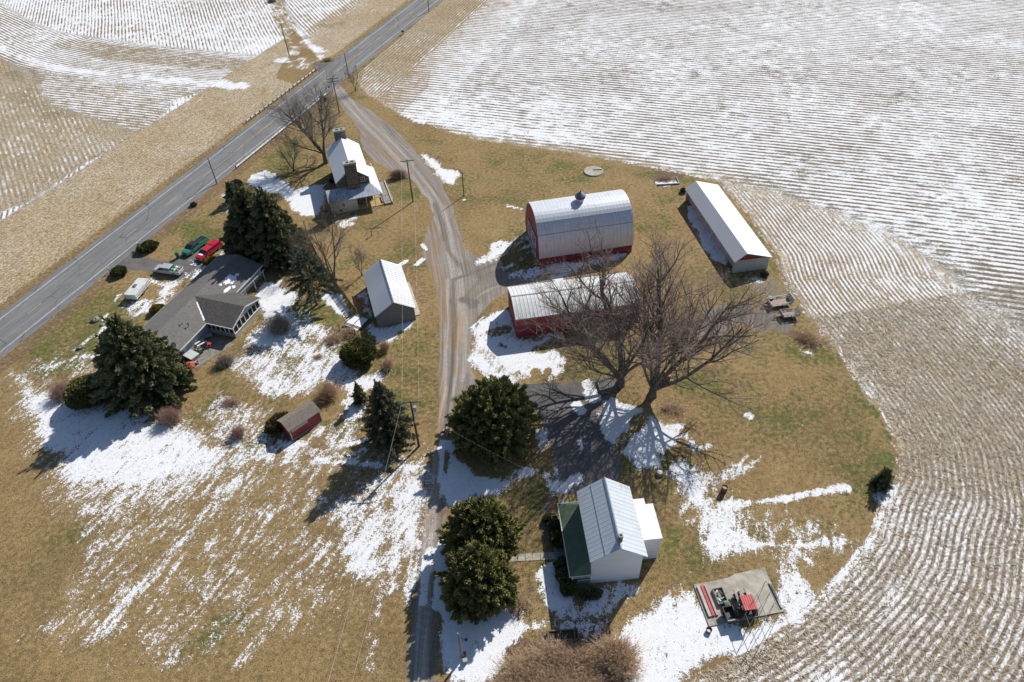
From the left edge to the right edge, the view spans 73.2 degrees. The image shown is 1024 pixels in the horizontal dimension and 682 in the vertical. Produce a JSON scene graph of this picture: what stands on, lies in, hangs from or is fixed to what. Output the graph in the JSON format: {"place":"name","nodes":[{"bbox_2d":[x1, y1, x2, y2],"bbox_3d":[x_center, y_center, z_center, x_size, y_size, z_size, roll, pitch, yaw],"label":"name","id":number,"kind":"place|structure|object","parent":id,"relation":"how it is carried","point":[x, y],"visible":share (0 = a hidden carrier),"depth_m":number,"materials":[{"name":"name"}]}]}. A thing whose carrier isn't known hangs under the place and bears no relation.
{"place":"outdoors","nodes":[
{"label":"outdoors","id":0,"kind":"place"},
{"bbox_2d":[187,335,234,367],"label":"patio","id":1,"kind":"structure","parent":0,"point":[218,346],"depth_m":112.25,"materials":[{"name":"concrete"}]},
{"bbox_2d":[185,360,196,368],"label":"orange tarp","id":2,"kind":"object","parent":1,"relation":"on","point":[191,364],"visible":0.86,"depth_m":109.20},
{"bbox_2d":[183,349,199,360],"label":"storage chest","id":3,"kind":"object","parent":1,"relation":"on","point":[191,355],"visible":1,"depth_m":110.25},
{"bbox_2d":[0,0,441,358],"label":"road","id":4,"kind":"structure","parent":0,"point":[38,306],"depth_m":144.78,"materials":[{"name":"asphalt"}]},
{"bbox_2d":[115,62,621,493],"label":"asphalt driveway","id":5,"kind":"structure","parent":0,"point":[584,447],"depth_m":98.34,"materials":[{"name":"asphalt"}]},
{"bbox_2d":[153,263,184,276],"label":"pickup truck","id":6,"kind":"object","parent":5,"relation":"on","point":[164,268],"visible":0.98,"depth_m":126.69,"materials":[{"name":"silver metal"}]},
{"bbox_2d":[181,235,208,255],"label":"pickup truck","id":7,"kind":"object","parent":5,"relation":"on","point":[191,247],"visible":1,"depth_m":131.90,"materials":[{"name":"teal paint"}]},
{"bbox_2d":[195,239,222,260],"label":"van","id":8,"kind":"object","parent":5,"relation":"on","point":[210,248],"visible":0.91,"depth_m":130.74,"materials":[{"name":"red paint"}]},
{"bbox_2d":[0,0,901,681],"bbox_3d":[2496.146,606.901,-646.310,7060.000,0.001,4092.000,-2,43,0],"label":"ground","id":9,"kind":"structure","parent":0,"point":[504,182],"depth_m":93.69,"materials":[{"name":"plant"}]},
{"bbox_2d":[43,379,68,408],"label":"bare shrub","id":10,"kind":"object","parent":9,"relation":"on","point":[58,390],"visible":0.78,"depth_m":104.23,"materials":[{"name":"plant"}]},
{"bbox_2d":[63,373,103,410],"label":"evergreen shrub","id":11,"kind":"object","parent":9,"relation":"on","point":[79,389],"visible":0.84,"depth_m":101.65,"materials":[{"name":"plant"}]},
{"bbox_2d":[110,265,127,277],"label":"evergreen shrub","id":12,"kind":"object","parent":9,"relation":"on","point":[116,271],"visible":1,"depth_m":126.80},
{"bbox_2d":[123,278,149,299],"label":"camper trailer","id":13,"kind":"object","parent":9,"relation":"on","point":[137,288],"visible":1,"depth_m":122.36,"materials":[{"name":"metal"}]},
{"bbox_2d":[88,312,198,418],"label":"evergreen tree","id":14,"kind":"object","parent":9,"relation":"on","point":[137,367],"visible":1,"depth_m":99.87,"materials":[{"name":"green plant"}]},
{"bbox_2d":[135,239,159,253],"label":"evergreen shrub","id":15,"kind":"object","parent":9,"relation":"on","point":[147,246],"visible":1,"depth_m":132.31,"materials":[{"name":"plant"}]},
{"bbox_2d":[148,304,164,314],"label":"evergreen shrub","id":16,"kind":"object","parent":9,"relation":"on","point":[154,309],"visible":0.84,"depth_m":118.41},
{"bbox_2d":[154,402,184,427],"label":"bare shrub","id":17,"kind":"object","parent":9,"relation":"on","point":[170,416],"visible":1,"depth_m":100.08,"materials":[{"name":"plant"}]},
{"bbox_2d":[142,254,262,359],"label":"ranch house","id":18,"kind":"structure","parent":9,"relation":"on","point":[212,298],"depth_m":115.21,"materials":[{"name":"grey"}]},
{"bbox_2d":[202,256,215,265],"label":"evergreen shrub","id":19,"kind":"object","parent":9,"relation":"on","point":[207,260],"visible":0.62,"depth_m":128.37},
{"bbox_2d":[209,353,241,369],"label":"bare shrub","id":20,"kind":"object","parent":9,"relation":"on","point":[225,360],"visible":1,"depth_m":108.84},
{"bbox_2d":[222,181,235,205],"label":"evergreen tree","id":21,"kind":"object","parent":9,"relation":"on","point":[229,190],"visible":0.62,"depth_m":143.12,"materials":[{"name":"green plant"}]},
{"bbox_2d":[215,397,242,408],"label":"dead plants","id":22,"kind":"object","parent":9,"relation":"on","point":[228,402],"visible":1,"depth_m":103.03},
{"bbox_2d":[226,423,246,440],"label":"bare shrub","id":23,"kind":"object","parent":9,"relation":"on","point":[237,432],"visible":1,"depth_m":97.96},
{"bbox_2d":[230,179,242,186],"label":"evergreen shrub","id":24,"kind":"object","parent":9,"relation":"on","point":[239,182],"visible":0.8,"depth_m":149.58,"materials":[{"name":"green plant"}]},
{"bbox_2d":[217,182,266,270],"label":"evergreen tree","id":25,"kind":"object","parent":9,"relation":"on","point":[237,228],"visible":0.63,"depth_m":124.62,"materials":[{"name":"green plant"}]},
{"bbox_2d":[264,411,288,434],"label":"evergreen shrub","id":26,"kind":"object","parent":9,"relation":"on","point":[272,424],"visible":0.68,"depth_m":98.11,"materials":[{"name":"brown plant"}]},
{"bbox_2d":[263,312,292,337],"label":"bare shrub","id":27,"kind":"object","parent":9,"relation":"on","point":[279,325],"visible":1,"depth_m":113.78,"materials":[{"name":"plant"}]},
{"bbox_2d":[245,186,313,278],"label":"evergreen tree","id":28,"kind":"object","parent":9,"relation":"on","point":[270,219],"visible":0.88,"depth_m":123.86,"materials":[{"name":"green plant"}]},
{"bbox_2d":[235,93,326,168],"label":"guard rail","id":29,"kind":"object","parent":9,"relation":"on","point":[268,140],"visible":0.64,"depth_m":163.45,"materials":[{"name":"metal"}]},
{"bbox_2d":[245,66,317,122],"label":"guard rail","id":30,"kind":"object","parent":9,"relation":"on","point":[280,94],"visible":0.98,"depth_m":183.38,"materials":[{"name":"metal"}]},
{"bbox_2d":[268,134,307,171],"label":"bare tree","id":31,"kind":"object","parent":9,"relation":"on","point":[283,156],"visible":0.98,"depth_m":151.58,"materials":[{"name":"grey plant"}]},
{"bbox_2d":[280,225,310,256],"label":"bare tree","id":32,"kind":"object","parent":9,"relation":"on","point":[288,244],"visible":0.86,"depth_m":124.19,"materials":[{"name":"grey plant"}]},
{"bbox_2d":[277,400,322,439],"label":"garden shed","id":33,"kind":"structure","parent":9,"relation":"on","point":[298,421],"depth_m":97.99,"materials":[{"name":"red"}]},
{"bbox_2d":[258,71,346,163],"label":"bare tree","id":34,"kind":"object","parent":9,"relation":"on","point":[307,124],"visible":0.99,"depth_m":149.66,"materials":[{"name":"brown plant"}]},
{"bbox_2d":[284,245,343,309],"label":"evergreen tree","id":35,"kind":"object","parent":9,"relation":"on","point":[303,271],"visible":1,"depth_m":114.53,"materials":[{"name":"green plant"}]},
{"bbox_2d":[282,201,354,285],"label":"bare tree","id":36,"kind":"object","parent":9,"relation":"on","point":[321,250],"visible":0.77,"depth_m":118.38,"materials":[{"name":"brown plant"}]},
{"bbox_2d":[306,380,343,402],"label":"bare shrub","id":37,"kind":"object","parent":9,"relation":"on","point":[328,390],"visible":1,"depth_m":102.77,"materials":[{"name":"plant"}]},
{"bbox_2d":[303,221,357,313],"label":"board fence","id":38,"kind":"object","parent":9,"relation":"on","point":[345,297],"visible":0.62,"depth_m":120.88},
{"bbox_2d":[321,194,343,219],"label":"bare tree","id":39,"kind":"object","parent":9,"relation":"on","point":[331,204],"visible":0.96,"depth_m":137.53,"materials":[{"name":"brown plant"}]},
{"bbox_2d":[321,329,345,344],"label":"dead plants","id":40,"kind":"object","parent":9,"relation":"on","point":[333,337],"visible":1,"depth_m":112.66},
{"bbox_2d":[336,325,360,340],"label":"dead plants","id":41,"kind":"object","parent":9,"relation":"on","point":[347,331],"visible":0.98,"depth_m":113.41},
{"bbox_2d":[342,66,362,90],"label":"bare tree","id":42,"kind":"object","parent":9,"relation":"on","point":[352,78],"visible":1,"depth_m":182.73,"materials":[{"name":"brown plant"}]},
{"bbox_2d":[338,309,369,335],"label":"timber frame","id":43,"kind":"object","parent":9,"relation":"on","point":[354,320],"visible":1,"depth_m":115.47,"materials":[{"name":"brown wood"}]},
{"bbox_2d":[325,127,383,214],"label":"stone farmhouse","id":44,"kind":"object","parent":9,"relation":"on","point":[356,182],"visible":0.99,"depth_m":141.32,"materials":[{"name":"grey stone"}]},
{"bbox_2d":[338,336,376,369],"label":"evergreen shrub","id":45,"kind":"object","parent":9,"relation":"on","point":[359,352],"visible":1,"depth_m":106.75,"materials":[{"name":"plant"}]},
{"bbox_2d":[350,380,368,407],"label":"evergreen tree","id":46,"kind":"object","parent":9,"relation":"on","point":[359,396],"visible":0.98,"depth_m":101.15,"materials":[{"name":"green plant"}]},
{"bbox_2d":[347,241,372,275],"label":"bare tree","id":47,"kind":"object","parent":9,"relation":"on","point":[359,257],"visible":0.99,"depth_m":123.03,"materials":[{"name":"brown plant"}]},
{"bbox_2d":[370,163,392,204],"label":"terrace","id":48,"kind":"structure","parent":9,"relation":"on","point":[384,188],"depth_m":145.51,"materials":[{"name":"stone"}]},
{"bbox_2d":[376,338,390,353],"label":"bare shrub","id":49,"kind":"object","parent":9,"relation":"on","point":[385,347],"visible":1,"depth_m":110.18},
{"bbox_2d":[381,356,394,371],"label":"bare shrub","id":50,"kind":"object","parent":9,"relation":"on","point":[388,364],"visible":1,"depth_m":107.12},
{"bbox_2d":[357,378,419,463],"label":"evergreen tree","id":51,"kind":"object","parent":9,"relation":"on","point":[381,421],"visible":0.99,"depth_m":92.75,"materials":[{"name":"green plant"}]},
{"bbox_2d":[363,259,420,327],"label":"tool shed","id":52,"kind":"structure","parent":9,"relation":"on","point":[391,295],"depth_m":115.43,"materials":[{"name":"metal"}]},
{"bbox_2d":[383,169,412,178],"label":"bare shrub","id":53,"kind":"object","parent":9,"relation":"on","point":[398,174],"visible":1,"depth_m":150.19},
{"bbox_2d":[400,160,413,201],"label":"utility pole","id":54,"kind":"object","parent":9,"relation":"on","point":[409,177],"visible":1,"depth_m":139.40,"materials":[{"name":"brown wood"}]},
{"bbox_2d":[401,400,419,446],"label":"utility pole","id":55,"kind":"object","parent":9,"relation":"on","point":[414,409],"visible":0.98,"depth_m":91.53,"materials":[{"name":"brown wood"}]},
{"bbox_2d":[328,403,401,680],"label":"overhead wire","id":56,"kind":"object","parent":55,"relation":"attached to","point":[367,539],"visible":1,"depth_m":76.62,"materials":[{"name":"metal"}]},
{"bbox_2d":[457,632,463,658],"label":"utility pole","id":57,"kind":"object","parent":9,"relation":"on","point":[460,647],"visible":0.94,"depth_m":72.67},
{"bbox_2d":[432,538,520,625],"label":"evergreen tree","id":58,"kind":"object","parent":9,"relation":"on","point":[478,583],"visible":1,"depth_m":75.54,"materials":[{"name":"green plant"}]},
{"bbox_2d":[435,495,526,560],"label":"evergreen tree","id":59,"kind":"object","parent":9,"relation":"on","point":[489,521],"visible":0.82,"depth_m":79.44,"materials":[{"name":"green plant"}]},
{"bbox_2d":[444,374,543,470],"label":"evergreen tree","id":60,"kind":"object","parent":9,"relation":"on","point":[495,416],"visible":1,"depth_m":91.58,"materials":[{"name":"green plant"}]},
{"bbox_2d":[479,665,535,681],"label":"bare shrub","id":61,"kind":"object","parent":9,"relation":"on","point":[497,680],"visible":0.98,"depth_m":72.45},
{"bbox_2d":[502,591,535,618],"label":"bare shrub","id":62,"kind":"object","parent":9,"relation":"on","point":[521,603],"visible":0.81,"depth_m":78.41,"materials":[{"name":"plant"}]},
{"bbox_2d":[491,644,557,681],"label":"bare shrub","id":63,"kind":"object","parent":9,"relation":"on","point":[514,668],"visible":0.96,"depth_m":73.22,"materials":[{"name":"plant"}]},
{"bbox_2d":[510,552,554,561],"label":"concrete walk","id":64,"kind":"structure","parent":9,"relation":"on","point":[530,557],"depth_m":83.32,"materials":[{"name":"concrete"}]},
{"bbox_2d":[541,513,557,524],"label":"evergreen shrub","id":65,"kind":"object","parent":9,"relation":"on","point":[547,517],"visible":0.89,"depth_m":86.45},
{"bbox_2d":[517,626,586,681],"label":"bare shrub","id":66,"kind":"object","parent":9,"relation":"on","point":[552,650],"visible":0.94,"depth_m":74.00,"materials":[{"name":"plant"}]},
{"bbox_2d":[547,518,560,532],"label":"evergreen shrub","id":67,"kind":"object","parent":9,"relation":"on","point":[553,523],"visible":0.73,"depth_m":85.16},
{"bbox_2d":[548,528,563,548],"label":"evergreen shrub","id":68,"kind":"object","parent":9,"relation":"on","point":[556,539],"visible":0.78,"depth_m":83.71,"materials":[{"name":"plant"}]},
{"bbox_2d":[519,657,593,681],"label":"bare shrub","id":69,"kind":"object","parent":9,"relation":"on","point":[555,677],"visible":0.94,"depth_m":72.33,"materials":[{"name":"plant"}]},
{"bbox_2d":[553,555,566,574],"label":"evergreen shrub","id":70,"kind":"object","parent":9,"relation":"on","point":[559,562],"visible":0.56,"depth_m":81.36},
{"bbox_2d":[547,628,578,642],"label":"planting box","id":71,"kind":"object","parent":9,"relation":"on","point":[572,635],"visible":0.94,"depth_m":76.04,"materials":[{"name":"grey wood"}]},
{"bbox_2d":[555,566,577,585],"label":"evergreen shrub","id":72,"kind":"object","parent":9,"relation":"on","point":[563,576],"visible":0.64,"depth_m":80.07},
{"bbox_2d":[559,579,577,596],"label":"evergreen shrub","id":73,"kind":"object","parent":9,"relation":"on","point":[570,590],"visible":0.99,"depth_m":79.32,"materials":[{"name":"plant"}]},
{"bbox_2d":[507,272,639,336],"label":"shed","id":74,"kind":"structure","parent":9,"relation":"on","point":[522,299],"depth_m":111.61,"materials":[{"name":"red"}]},
{"bbox_2d":[509,297,513,326],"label":"door","id":75,"kind":"structure","parent":74,"relation":"in","point":[510,306],"depth_m":113.93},
{"bbox_2d":[554,630,610,681],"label":"bare shrub","id":76,"kind":"object","parent":9,"relation":"on","point":[578,654],"visible":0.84,"depth_m":73.60,"materials":[{"name":"plant"}]},
{"bbox_2d":[562,659,611,681],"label":"bare shrub","id":77,"kind":"object","parent":9,"relation":"on","point":[583,678],"visible":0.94,"depth_m":72.22,"materials":[{"name":"plant"}]},
{"bbox_2d":[577,585,603,600],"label":"evergreen shrub","id":78,"kind":"object","parent":9,"relation":"on","point":[589,594],"visible":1,"depth_m":79.16,"materials":[{"name":"green plant"}]},
{"bbox_2d":[584,166,602,176],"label":"cistern cover","id":79,"kind":"object","parent":9,"relation":"on","point":[593,171],"visible":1,"depth_m":149.90,"materials":[{"name":"concrete"}]},
{"bbox_2d":[596,378,617,393],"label":"wooden platform","id":80,"kind":"structure","parent":9,"relation":"on","point":[605,383],"depth_m":103.04,"materials":[{"name":"grey wood"}]},
{"bbox_2d":[553,477,662,584],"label":"farmhouse","id":81,"kind":"object","parent":9,"relation":"on","point":[610,530],"visible":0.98,"depth_m":79.75,"materials":[{"name":"white"}]},
{"bbox_2d":[582,624,648,681],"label":"bare shrub","id":82,"kind":"object","parent":9,"relation":"on","point":[619,657],"visible":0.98,"depth_m":73.04,"materials":[{"name":"plant"}]},
{"bbox_2d":[511,213,739,407],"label":"bare tree","id":83,"kind":"object","parent":9,"relation":"on","point":[590,344],"visible":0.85,"depth_m":94.22,"materials":[{"name":"brown plant"}]},
{"bbox_2d":[657,176,679,185],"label":"garden bed","id":84,"kind":"object","parent":9,"relation":"on","point":[670,183],"visible":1,"depth_m":145.26,"materials":[{"name":"wood"}]},
{"bbox_2d":[657,176,675,181],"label":"dead plants","id":85,"kind":"object","parent":84,"relation":"in","point":[668,178],"visible":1,"depth_m":146.54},
{"bbox_2d":[656,400,686,413],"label":"dead plants","id":86,"kind":"object","parent":9,"relation":"on","point":[669,407],"visible":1,"depth_m":99.80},
{"bbox_2d":[587,225,782,431],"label":"bare tree","id":87,"kind":"object","parent":9,"relation":"on","point":[654,380],"visible":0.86,"depth_m":92.80,"materials":[{"name":"brown plant"}]},
{"bbox_2d":[721,485,727,493],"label":"burn barrel","id":88,"kind":"object","parent":9,"relation":"on","point":[724,488],"visible":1,"depth_m":88.81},
{"bbox_2d":[685,181,771,272],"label":"machine shed","id":89,"kind":"structure","parent":9,"relation":"on","point":[738,242],"depth_m":127.62,"materials":[{"name":"metal"}]},
{"bbox_2d":[694,567,783,626],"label":"concrete pad","id":90,"kind":"object","parent":9,"relation":"on","point":[752,581],"visible":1,"depth_m":79.27,"materials":[{"name":"concrete"}]},
{"bbox_2d":[697,585,711,616],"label":"long board","id":91,"kind":"object","parent":90,"relation":"on","point":[704,601],"visible":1,"depth_m":78.34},
{"bbox_2d":[700,585,714,615],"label":"long board","id":92,"kind":"object","parent":90,"relation":"on","point":[707,600],"visible":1,"depth_m":78.44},
{"bbox_2d":[704,584,717,615],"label":"long board","id":93,"kind":"object","parent":90,"relation":"on","point":[711,600],"visible":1,"depth_m":78.45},
{"bbox_2d":[712,587,728,605],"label":"junk crate","id":94,"kind":"object","parent":90,"relation":"on","point":[718,593],"visible":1,"depth_m":78.83,"materials":[{"name":"grey wood"}]},
{"bbox_2d":[720,598,730,609],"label":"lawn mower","id":95,"kind":"object","parent":90,"relation":"on","point":[725,603],"visible":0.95,"depth_m":77.86,"materials":[{"name":"green plastic"}]},
{"bbox_2d":[721,605,738,620],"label":"hopper cart","id":96,"kind":"object","parent":90,"relation":"on","point":[730,613],"visible":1,"depth_m":76.83,"materials":[{"name":"grey metal"}]},
{"bbox_2d":[733,588,757,618],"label":"tractor","id":97,"kind":"object","parent":90,"relation":"on","point":[745,600],"visible":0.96,"depth_m":76.49,"materials":[{"name":"red metal"}]},
{"bbox_2d":[742,581,779,655],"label":"canopy frame","id":98,"kind":"object","parent":90,"relation":"on","point":[764,612],"visible":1,"depth_m":75.09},
{"bbox_2d":[769,582,782,607],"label":"plastic trough","id":99,"kind":"object","parent":90,"relation":"on","point":[776,596],"visible":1,"depth_m":78.64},
{"bbox_2d":[760,270,768,277],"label":"evergreen shrub","id":100,"kind":"object","parent":9,"relation":"on","point":[764,273],"visible":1,"depth_m":121.26,"materials":[{"name":"green plant"}]},
{"bbox_2d":[764,292,794,308],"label":"utility trailer","id":101,"kind":"object","parent":9,"relation":"on","point":[784,301],"visible":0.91,"depth_m":115.76,"materials":[{"name":"brown wood"}]},
{"bbox_2d":[774,304,802,319],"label":"utility trailer","id":102,"kind":"object","parent":9,"relation":"on","point":[792,313],"visible":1,"depth_m":113.36,"materials":[{"name":"grey wood"}]},
{"bbox_2d":[792,327,831,348],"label":"dead plants","id":103,"kind":"object","parent":9,"relation":"on","point":[810,338],"visible":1,"depth_m":109.28,"materials":[{"name":"plant"}]},
{"bbox_2d":[867,466,893,494],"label":"evergreen tree","id":104,"kind":"object","parent":9,"relation":"on","point":[882,480],"visible":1,"depth_m":88.04,"materials":[{"name":"green plant"}]},
{"bbox_2d":[0,0,1023,681],"bbox_3d":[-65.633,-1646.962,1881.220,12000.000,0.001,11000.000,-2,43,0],"label":"stubble field","id":105,"kind":"structure","parent":0,"point":[862,156],"depth_m":165.96,"materials":[{"name":"snow"}]},
{"bbox_2d":[687,283,1023,681],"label":"corn residue","id":106,"kind":"object","parent":105,"relation":"on","point":[993,599],"visible":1,"depth_m":88.09,"materials":[{"name":"plant"}]},
{"bbox_2d":[541,497,552,540],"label":"brick path","id":107,"kind":"structure","parent":0,"point":[544,526],"depth_m":86.87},
{"bbox_2d":[333,85,790,681],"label":"gravel driveway","id":108,"kind":"structure","parent":0,"point":[469,287],"depth_m":118.75,"materials":[{"name":"gravel"}]},
{"bbox_2d":[525,189,633,265],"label":"barn","id":109,"kind":"structure","parent":0,"point":[553,229],"depth_m":124.54,"materials":[{"name":"metal"}]},
{"bbox_2d":[528,218,536,256],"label":"door","id":110,"kind":"structure","parent":109,"relation":"in","point":[532,238],"depth_m":128.17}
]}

